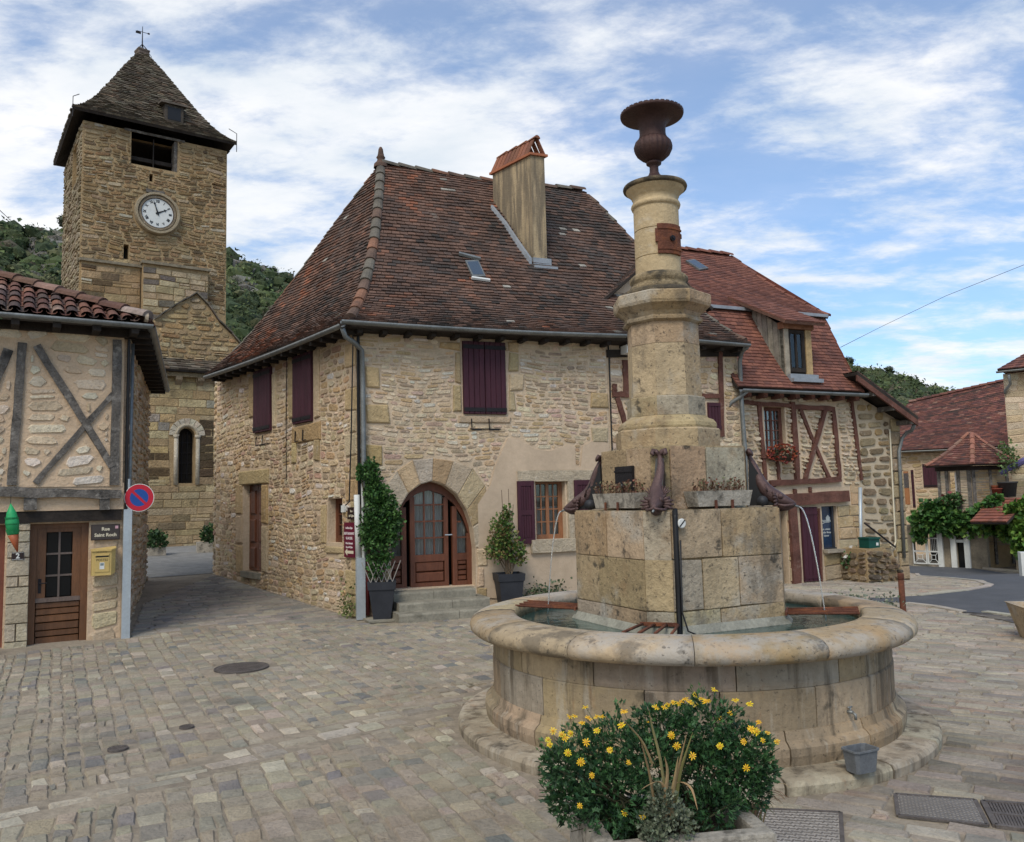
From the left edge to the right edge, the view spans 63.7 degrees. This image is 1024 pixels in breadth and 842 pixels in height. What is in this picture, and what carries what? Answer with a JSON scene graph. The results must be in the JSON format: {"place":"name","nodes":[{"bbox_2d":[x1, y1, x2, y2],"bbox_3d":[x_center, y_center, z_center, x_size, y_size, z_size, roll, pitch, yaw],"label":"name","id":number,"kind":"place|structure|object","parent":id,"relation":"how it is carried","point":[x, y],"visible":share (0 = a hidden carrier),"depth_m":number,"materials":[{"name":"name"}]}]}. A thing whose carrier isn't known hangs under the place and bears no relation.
{"place":"outdoors","nodes":[
{"label":"outdoors","id":0,"kind":"place"},
{"bbox_2d":[14,246,289,290],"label":"hills","id":1,"kind":"structure","parent":0,"point":[28,253],"depth_m":138.38,"materials":[{"name":"plant"}]},
{"bbox_2d":[57,214,62,226],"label":"tree","id":2,"kind":"object","parent":1,"relation":"on","point":[60,220],"visible":0.27,"depth_m":146.05,"materials":[{"name":"green plant"}]},
{"bbox_2d":[27,229,279,290],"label":"cliff rocks","id":3,"kind":"object","parent":1,"relation":"on","point":[239,279],"visible":0.22,"depth_m":143.67,"materials":[{"name":"grey stone"}]},
{"bbox_2d":[0,215,955,405],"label":"hillside wood","id":4,"kind":"object","parent":1,"relation":"on","point":[247,310],"visible":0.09,"depth_m":145.40,"materials":[{"name":"green plant"}]},
{"bbox_2d":[845,356,855,362],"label":"tree","id":5,"kind":"object","parent":1,"relation":"on","point":[850,359],"visible":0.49,"depth_m":275.68,"materials":[{"name":"green plant"}]},
{"bbox_2d":[883,366,894,373],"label":"tree","id":6,"kind":"object","parent":1,"relation":"on","point":[890,368],"visible":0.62,"depth_m":268.13,"materials":[{"name":"green plant"}]},
{"bbox_2d":[146,545,213,577],"bbox_3d":[-8.954,4.003,24.799,5.307,0.313,13.365,1,-6,-26],"label":"alley surface","id":7,"kind":"object","parent":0,"point":[180,560],"visible":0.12,"depth_m":20.76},
{"bbox_2d":[147,527,169,555],"bbox_3d":[-9.771,3.287,22.502,0.768,0.758,0.737,2,-6,-31],"label":"alley planter","id":8,"kind":"object","parent":7,"relation":"on","point":[155,537],"visible":0.96,"depth_m":22.43,"materials":[{"name":"concrete"}]},
{"bbox_2d":[196,522,213,552],"bbox_3d":[-8.641,3.304,23.497,0.631,0.851,0.685,1,-6,-25],"label":"alley planter","id":9,"kind":"object","parent":7,"relation":"on","point":[206,536],"visible":0.79,"depth_m":23.32,"materials":[{"name":"concrete"}]},
{"bbox_2d":[0,554,1023,841],"bbox_3d":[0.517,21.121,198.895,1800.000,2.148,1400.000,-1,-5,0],"label":"ground","id":10,"kind":"structure","parent":0,"point":[328,726],"depth_m":6.95,"materials":[{"name":"stone"}]},
{"bbox_2d":[0,269,169,648],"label":"corner timbered house","id":11,"kind":"structure","parent":10,"relation":"on","point":[63,366],"depth_m":11.82,"materials":[{"name":"stone"}]},
{"bbox_2d":[0,525,5,647],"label":"half glazed door","id":12,"kind":"structure","parent":11,"relation":"in","point":[2,527],"depth_m":11.38,"materials":[{"name":"brown wood"}]},
{"bbox_2d":[5,500,19,551],"bbox_3d":[-6.747,1.382,11.134,0.181,0.776,0.184,-1,-5,0],"label":"carrot windsock","id":13,"kind":"object","parent":11,"relation":"hanging from","point":[12,523],"visible":1,"depth_m":11.09,"materials":[{"name":"fabric"}]},
{"bbox_2d":[11,552,23,559],"bbox_3d":[-6.821,1.864,11.379,0.146,0.108,0.017,2,-6,-31],"label":"house number","id":14,"kind":"object","parent":11,"relation":"attached to","point":[17,555],"visible":1,"depth_m":11.37,"materials":[{"name":"black metal"}]},
{"bbox_2d":[27,522,88,644],"bbox_3d":[-6.603,2.403,11.968,0.741,1.886,0.684,2,-6,-31],"label":"half glazed door","id":15,"kind":"structure","parent":11,"relation":"in","point":[58,557],"depth_m":11.76,"materials":[{"name":"brown wood"}]},
{"bbox_2d":[90,546,116,575],"bbox_3d":[-5.872,2.010,11.854,0.329,0.404,0.172,2,-6,-31],"label":"letter box","id":16,"kind":"object","parent":11,"relation":"attached to","point":[103,561],"visible":1,"depth_m":11.79,"materials":[{"name":"yellow paint"}]},
{"bbox_2d":[91,524,119,540],"bbox_3d":[-5.900,1.613,11.971,0.379,0.225,0.017,2,-6,-31],"label":"street sign","id":17,"kind":"object","parent":11,"relation":"attached to","point":[105,532],"visible":1,"depth_m":11.97,"materials":[{"name":"black metal"}]},
{"bbox_2d":[121,340,131,638],"bbox_3d":[-5.664,0.980,12.170,0.110,4.410,0.082,2,-6,-31],"label":"cable guard","id":18,"kind":"object","parent":11,"relation":"attached to","point":[126,574],"visible":0.87,"depth_m":12.06,"materials":[{"name":"metal"}]},
{"bbox_2d":[124,479,153,511],"bbox_3d":[-5.563,1.098,12.203,0.506,0.485,0.053,0,-6,-13],"label":"no parking sign","id":19,"kind":"object","parent":11,"relation":"attached to","point":[139,497],"visible":0.99,"depth_m":12.19,"materials":[{"name":"red metal"}]},
{"bbox_2d":[107,745,127,752],"bbox_3d":[-3.135,2.605,6.559,0.153,0.019,0.153,-1,-5,0],"label":"manhole cover","id":20,"kind":"object","parent":10,"relation":"on","point":[116,748],"visible":1,"depth_m":6.54,"materials":[{"name":"metal"}]},
{"bbox_2d":[53,26,240,546],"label":"church","id":21,"kind":"structure","parent":10,"relation":"on","point":[144,148],"depth_m":30.75,"materials":[{"name":"stone"}]},
{"bbox_2d":[178,429,191,482],"bbox_3d":[-11.053,1.199,27.786,1.115,2.409,0.140,2,-7,-35],"label":"leaded window","id":22,"kind":"structure","parent":21,"relation":"in","point":[185,435],"depth_m":27.78,"materials":[{"name":"black glass"}]},
{"bbox_2d":[179,724,193,729],"bbox_3d":[-2.824,2.654,7.160,0.123,0.019,0.123,-1,-5,0],"label":"manhole cover","id":23,"kind":"object","parent":10,"relation":"on","point":[186,726],"visible":1,"depth_m":7.14,"materials":[{"name":"metal"}]},
{"bbox_2d":[214,662,268,673],"bbox_3d":[-3.186,2.904,9.716,0.621,0.019,0.621,-1,-5,0],"label":"manhole cover","id":24,"kind":"object","parent":10,"relation":"on","point":[239,667],"visible":1,"depth_m":9.66,"materials":[{"name":"metal"}]},
{"bbox_2d":[336,578,355,618],"bbox_3d":[-2.699,2.946,13.679,0.433,0.684,0.369,-4,-6,27],"label":"weed","id":25,"kind":"object","parent":10,"relation":"on","point":[346,607],"visible":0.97,"depth_m":13.62,"materials":[{"name":"green plant"}]},
{"bbox_2d":[363,617,394,623],"bbox_3d":[-2.075,3.207,13.355,0.600,0.028,0.540,1,-6,-22],"label":"flat stone","id":26,"kind":"object","parent":10,"relation":"on","point":[369,620],"visible":0.57,"depth_m":13.13,"materials":[{"name":"beige stone"}]},
{"bbox_2d":[367,579,395,619],"bbox_3d":[-2.112,2.913,13.403,0.458,0.620,0.458,-1,-5,-8],"label":"plant pot","id":27,"kind":"object","parent":26,"relation":"on","point":[381,594],"visible":0.9,"depth_m":13.22,"materials":[{"name":"plastic"}]},
{"bbox_2d":[355,456,406,581],"bbox_3d":[-2.162,1.629,13.557,0.803,2.130,0.563,1,-6,-21],"label":"climbing shrub","id":28,"kind":"object","parent":27,"relation":"in","point":[380,528],"visible":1,"depth_m":13.46,"materials":[{"name":"green plant"}]},
{"bbox_2d":[361,560,400,582],"bbox_3d":[-2.119,2.449,13.383,0.652,0.345,0.013,1,-6,-22],"label":"trellis","id":29,"kind":"object","parent":27,"relation":"in","point":[380,571],"visible":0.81,"depth_m":13.38,"materials":[{"name":"grey wood"}]},
{"bbox_2d":[391,586,489,622],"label":"door steps","id":30,"kind":"structure","parent":10,"relation":"on","point":[427,605],"depth_m":13.52,"materials":[{"name":"stone"}]},
{"bbox_2d":[203,135,750,617],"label":"stone house","id":31,"kind":"structure","parent":10,"relation":"on","point":[435,341],"depth_m":15.33,"materials":[{"name":"stone"}]},
{"bbox_2d":[249,484,261,570],"bbox_3d":[-5.302,2.243,17.389,0.160,1.933,1.104,3,-7,-39],"label":"side door","id":32,"kind":"structure","parent":31,"relation":"in","point":[255,490],"depth_m":17.45,"materials":[{"name":"brown wood"}]},
{"bbox_2d":[336,498,341,541],"bbox_3d":[-2.941,1.743,14.496,0.070,0.770,0.543,3,-7,-39],"label":"window","id":33,"kind":"structure","parent":31,"relation":"in","point":[338,500],"depth_m":14.62,"materials":[{"name":"brown wood"}]},
{"bbox_2d":[341,505,345,511],"bbox_3d":[-2.876,1.498,14.071,0.040,0.116,0.105,3,-7,-39],"label":"doorbell box","id":34,"kind":"object","parent":31,"relation":"attached to","point":[343,508],"visible":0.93,"depth_m":14.04,"materials":[{"name":"white paint"}]},
{"bbox_2d":[344,522,354,557],"bbox_3d":[-2.724,1.993,13.831,0.024,0.580,0.370,3,-7,-39],"label":"restaurant sign","id":35,"kind":"object","parent":31,"relation":"attached to","point":[349,539],"visible":1,"depth_m":13.82,"materials":[{"name":"red metal"}]},
{"bbox_2d":[347,507,353,518],"bbox_3d":[-2.677,1.544,13.787,0.023,0.202,0.286,3,-7,-39],"label":"street sign","id":36,"kind":"object","parent":31,"relation":"attached to","point":[350,512],"visible":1,"depth_m":13.81,"materials":[{"name":"black metal"}]},
{"bbox_2d":[354,480,365,619],"bbox_3d":[-2.509,2.110,13.557,0.169,2.267,0.107,1,-6,-22],"label":"cable guard","id":37,"kind":"object","parent":31,"relation":"attached to","point":[360,594],"visible":0.85,"depth_m":13.49,"materials":[{"name":"white paint"}]},
{"bbox_2d":[391,482,471,587],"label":"arched door","id":38,"kind":"structure","parent":31,"relation":"in","point":[435,549],"depth_m":14.49,"materials":[{"name":"brown wood"}]},
{"bbox_2d":[535,482,562,538],"bbox_3d":[0.561,1.657,15.424,0.798,1.300,0.520,1,-6,-22],"label":"window","id":39,"kind":"structure","parent":31,"relation":"in","point":[547,512],"depth_m":15.26,"materials":[{"name":"brown wood"}]},
{"bbox_2d":[621,345,627,354],"bbox_3d":[2.280,-1.360,15.803,0.315,0.157,0.240,1,-6,-22],"label":"floodlight","id":40,"kind":"object","parent":31,"relation":"attached to","point":[624,349],"visible":0.43,"depth_m":15.72,"materials":[{"name":"white paint"}]},
{"bbox_2d":[492,571,524,601],"bbox_3d":[-0.051,2.946,14.285,0.478,0.620,0.478,0,-6,-14],"label":"plant pot","id":41,"kind":"object","parent":10,"relation":"on","point":[508,586],"visible":0.88,"depth_m":14.10,"materials":[{"name":"plastic"}]},
{"bbox_2d":[483,503,528,573],"bbox_3d":[-0.103,2.070,14.336,0.822,1.289,0.589,-1,-5,0],"label":"potted shrub","id":42,"kind":"object","parent":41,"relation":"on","point":[501,545],"visible":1,"depth_m":14.30,"materials":[{"name":"green plant"}]},
{"bbox_2d":[501,489,513,573],"bbox_3d":[-0.065,1.949,14.382,0.223,1.524,0.038,0,-6,-15],"label":"support cane","id":43,"kind":"object","parent":41,"relation":"in","point":[511,529],"visible":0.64,"depth_m":14.40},
{"bbox_2d":[522,576,572,596],"bbox_3d":[0.613,3.013,14.691,1.245,0.536,0.402,0,-6,-19],"label":"weed","id":44,"kind":"object","parent":10,"relation":"on","point":[529,590],"visible":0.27,"depth_m":14.67,"materials":[{"name":"green plant"}]},
{"bbox_2d":[569,794,776,841],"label":"flower trough","id":45,"kind":"object","parent":10,"relation":"on","point":[750,826],"visible":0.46,"depth_m":3.64,"materials":[{"name":"stone"}]},
{"bbox_2d":[535,682,783,840],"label":"daisy bush","id":46,"kind":"object","parent":45,"relation":"in","point":[587,796],"visible":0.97,"depth_m":3.81,"materials":[{"name":"green plant"}]},
{"bbox_2d":[626,711,697,821],"bbox_3d":[0.640,1.501,3.572,0.307,0.503,0.064,-1,-5,-9],"label":"dry iris","id":47,"kind":"object","parent":45,"relation":"in","point":[676,777],"visible":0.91,"depth_m":3.58,"materials":[{"name":"beige plant"}]},
{"bbox_2d":[634,778,699,841],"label":"silver herb","id":48,"kind":"object","parent":45,"relation":"in","point":[659,829],"visible":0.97,"depth_m":3.56,"materials":[{"name":"green plant"}]},
{"bbox_2d":[749,783,789,822],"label":"dry grass","id":49,"kind":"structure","parent":45,"relation":"in","point":[756,812],"depth_m":3.99,"materials":[{"name":"beige plant"}]},
{"bbox_2d":[606,345,748,505],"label":"timbered house","id":50,"kind":"structure","parent":10,"relation":"on","point":[720,391],"depth_m":16.62,"materials":[{"name":"stone"}]},
{"bbox_2d":[458,99,941,798],"bbox_3d":[1.445,-0.149,7.393,3.940,5.615,3.940,-1,-5,0],"label":"fountain","id":51,"kind":"object","parent":10,"relation":"on","point":[668,579],"visible":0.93,"depth_m":6.49,"materials":[{"name":"stone"}]},
{"bbox_2d":[547,511,560,613],"bbox_3d":[0.393,1.310,7.645,0.167,0.946,0.012,-3,-6,20],"label":"water jet","id":52,"kind":"object","parent":51,"relation":"attached to","point":[551,561],"visible":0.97,"depth_m":7.65,"materials":[{"name":"white"}]},
{"bbox_2d":[592,478,647,510],"bbox_3d":[0.912,0.629,6.993,0.199,0.276,0.688,1,-6,-26],"label":"stone trough","id":53,"kind":"object","parent":51,"relation":"on","point":[617,500],"visible":1,"depth_m":6.88,"materials":[{"name":"stone"}]},
{"bbox_2d":[520,603,856,633],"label":"water","id":54,"kind":"structure","parent":51,"relation":"in","point":[559,617],"depth_m":7.00,"materials":[{"name":"liquid"}]},
{"bbox_2d":[683,476,752,508],"bbox_3d":[1.700,0.590,6.765,0.577,0.272,0.200,1,-6,-25],"label":"stone trough","id":55,"kind":"object","parent":51,"relation":"on","point":[728,496],"visible":1,"depth_m":6.71,"materials":[{"name":"stone"}]},
{"bbox_2d":[799,506,826,620],"bbox_3d":[2.509,1.186,6.878,0.167,0.946,0.012,-3,-6,20],"label":"water jet","id":56,"kind":"object","parent":51,"relation":"attached to","point":[815,559],"visible":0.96,"depth_m":6.87,"materials":[{"name":"white"}]},
{"bbox_2d":[841,743,878,774],"bbox_3d":[2.266,2.197,5.358,0.216,0.144,0.150,1,-6,-24],"label":"bucket","id":57,"kind":"object","parent":51,"relation":"on","point":[860,758],"visible":1,"depth_m":5.31,"materials":[{"name":"grey plastic"}]},
{"bbox_2d":[681,246,868,583],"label":"mansard house","id":58,"kind":"structure","parent":10,"relation":"on","point":[799,390],"depth_m":17.74,"materials":[{"name":"beige stone"}]},
{"bbox_2d":[764,407,782,453],"bbox_3d":[5.474,0.211,17.501,0.555,0.998,0.122,1,-6,-24],"label":"window","id":59,"kind":"structure","parent":58,"relation":"in","point":[772,419],"depth_m":17.50,"materials":[{"name":"grey glass"}]},
{"bbox_2d":[766,443,800,463],"bbox_3d":[5.611,0.672,17.070,0.707,0.454,0.366,-1,-5,0],"label":"flower box","id":60,"kind":"object","parent":58,"relation":"attached to","point":[786,457],"visible":1,"depth_m":17.03,"materials":[{"name":"plant"}]},
{"bbox_2d":[767,329,805,372],"bbox_3d":[5.980,-1.469,17.847,0.656,1.101,0.520,1,-6,-24],"label":"window","id":61,"kind":"structure","parent":58,"relation":"in","point":[796,351],"depth_m":17.64,"materials":[{"name":"grey glass"}]},
{"bbox_2d":[821,506,836,548],"bbox_3d":[6.798,2.295,17.777,0.422,0.915,0.050,1,-6,-24],"label":"shop window","id":62,"kind":"structure","parent":58,"relation":"in","point":[827,511],"depth_m":17.80,"materials":[{"name":"glass"}]},
{"bbox_2d":[840,545,856,568],"bbox_3d":[7.400,2.927,17.588,0.806,0.567,0.507,-1,-5,0],"label":"flower box","id":63,"kind":"object","parent":58,"relation":"attached to","point":[848,560],"visible":0.3,"depth_m":17.55,"materials":[{"name":"plant"}]},
{"bbox_2d":[842,265,1022,346],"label":"overhead cable","id":64,"kind":"object","parent":58,"relation":"attached to","point":[927,304],"visible":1,"depth_m":26.27,"materials":[{"name":"black plastic"}]},
{"bbox_2d":[757,808,844,841],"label":"access cover","id":65,"kind":"object","parent":10,"relation":"on","point":[795,825],"visible":0.75,"depth_m":4.71,"materials":[{"name":"metal"}]},
{"bbox_2d":[830,587,906,607],"bbox_3d":[5.577,2.810,13.066,1.215,0.410,0.515,-6,-7,38],"label":"weed","id":66,"kind":"object","parent":10,"relation":"on","point":[885,601],"visible":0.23,"depth_m":12.90,"materials":[{"name":"green plant"}]},
{"bbox_2d":[840,546,904,582],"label":"rough stair wall","id":67,"kind":"structure","parent":10,"relation":"on","point":[879,564],"depth_m":17.21,"materials":[{"name":"stone"}]},
{"bbox_2d":[858,537,880,547],"bbox_3d":[7.557,2.567,17.436,0.314,0.222,0.310,1,-6,-21],"label":"green box","id":68,"kind":"object","parent":67,"relation":"on","point":[869,542],"visible":1,"depth_m":17.33,"materials":[{"name":"plastic"}]},
{"bbox_2d":[864,522,895,547],"bbox_3d":[7.969,2.470,17.857,0.840,0.581,0.040,1,-6,-21],"label":"handrail","id":69,"kind":"object","parent":67,"relation":"on","point":[880,535],"visible":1,"depth_m":17.84,"materials":[{"name":"black metal"}]},
{"bbox_2d":[843,371,918,579],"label":"stone wing","id":70,"kind":"structure","parent":10,"relation":"on","point":[882,415],"depth_m":18.37,"materials":[{"name":"beige stone"}]},
{"bbox_2d":[897,573,905,610],"bbox_3d":[6.068,2.678,12.832,0.094,0.622,0.094,-1,-5,0],"label":"bollard","id":71,"kind":"object","parent":10,"relation":"on","point":[901,584],"visible":0.93,"depth_m":12.80,"materials":[{"name":"metal"}]},
{"bbox_2d":[893,793,989,826],"bbox_3d":[2.547,2.312,4.924,0.481,0.018,0.430,-4,-6,22],"label":"access cover","id":72,"kind":"object","parent":10,"relation":"on","point":[960,810],"visible":1,"depth_m":4.89,"materials":[{"name":"metal"}]},
{"bbox_2d":[900,379,1012,554],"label":"stone house","id":73,"kind":"structure","parent":10,"relation":"on","point":[947,420],"depth_m":44.19,"materials":[{"name":"beige stone"}]},
{"bbox_2d":[903,471,909,504],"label":"wooden door","id":74,"kind":"structure","parent":73,"relation":"in","point":[907,492],"depth_m":43.71,"materials":[{"name":"brown wood"}]},
{"bbox_2d":[906,525,1018,569],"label":"garage wall","id":75,"kind":"structure","parent":10,"relation":"on","point":[955,552],"depth_m":35.54,"materials":[{"name":"white paint"}]},
{"bbox_2d":[912,537,939,564],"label":"iron gate","id":76,"kind":"structure","parent":75,"relation":"attached to","point":[927,551],"depth_m":36.42,"materials":[{"name":"white metal"}]},
{"bbox_2d":[906,492,1004,545],"bbox_3d":[19.164,4.225,35.233,1.624,2.314,4.521,2,-6,-28],"label":"climbing vine","id":77,"kind":"object","parent":75,"relation":"attached to","point":[935,516],"visible":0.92,"depth_m":35.72,"materials":[{"name":"green plant"}]},
{"bbox_2d":[958,542,964,567],"bbox_3d":[19.453,6.911,35.370,0.040,3.534,0.396,3,-7,-40],"label":"dark door","id":78,"kind":"structure","parent":75,"relation":"in","point":[961,554],"depth_m":35.52,"materials":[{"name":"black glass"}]},
{"bbox_2d":[957,494,1023,559],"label":"climbing vine","id":79,"kind":"object","parent":75,"relation":"attached to","point":[1012,532],"visible":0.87,"depth_m":31.73,"materials":[{"name":"green plant"}]},
{"bbox_2d":[924,432,1015,567],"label":"gallery pavilion","id":80,"kind":"structure","parent":10,"relation":"on","point":[964,455],"depth_m":35.60,"materials":[{"name":"stone"}]},
{"bbox_2d":[941,491,965,508],"bbox_3d":[19.139,3.419,35.729,1.013,0.805,0.796,-1,-5,0],"label":"flower box","id":81,"kind":"object","parent":80,"relation":"attached to","point":[956,498],"visible":1,"depth_m":35.65,"materials":[{"name":"plant"}]},
{"bbox_2d":[991,488,1002,493],"bbox_3d":[20.484,3.024,34.823,0.432,0.360,0.421,-1,-5,0],"label":"gallery pot","id":82,"kind":"object","parent":80,"relation":"on","point":[997,490],"visible":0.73,"depth_m":34.67,"materials":[{"name":"red ceramic"}]},
{"bbox_2d":[995,437,1019,496],"bbox_3d":[21.011,1.929,34.925,0.927,2.556,0.884,-3,-6,16],"label":"gallery pot","id":83,"kind":"object","parent":80,"relation":"on","point":[1009,489],"visible":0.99,"depth_m":34.76,"materials":[{"name":"green plant"}]},
{"bbox_2d":[970,498,1020,523],"bbox_3d":[19.429,3.576,32.862,4.385,1.004,1.655,4,-8,-44],"label":"lean to roof","id":84,"kind":"object","parent":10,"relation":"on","point":[992,515],"visible":0.59,"depth_m":32.38,"materials":[{"name":"red tile"}]},
{"bbox_2d":[980,799,1023,831],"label":"drain grate","id":85,"kind":"object","parent":10,"relation":"on","point":[1004,815],"visible":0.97,"depth_m":4.80,"materials":[{"name":"grey metal"}]},
{"bbox_2d":[996,354,1023,497],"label":"house","id":86,"kind":"structure","parent":10,"relation":"on","point":[1013,376],"depth_m":35.84,"materials":[{"name":"stone"}]},
{"bbox_2d":[1000,457,1023,474],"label":"furled awning","id":87,"kind":"object","parent":86,"relation":"attached to","point":[1020,462],"visible":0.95,"depth_m":34.97,"materials":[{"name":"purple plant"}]},
{"bbox_2d":[1004,601,1023,637],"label":"stone planter","id":88,"kind":"object","parent":10,"relation":"on","point":[1016,609],"visible":1,"depth_m":10.39,"materials":[{"name":"beige stone"}]},
{"bbox_2d":[1017,552,1023,575],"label":"white planter","id":89,"kind":"object","parent":10,"relation":"on","point":[1021,562],"visible":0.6,"depth_m":23.77,"materials":[{"name":"paint"}]},
{"bbox_2d":[0,0,1023,389],"label":"sky","id":90,"kind":"structure","parent":0,"point":[864,158],"materials":[{"name":"blue"}]},
{"bbox_2d":[868,565,1023,613],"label":"road","id":91,"kind":"structure","parent":0,"point":[1002,589],"depth_m":14.77,"materials":[{"name":"grey asphalt"}]}
]}

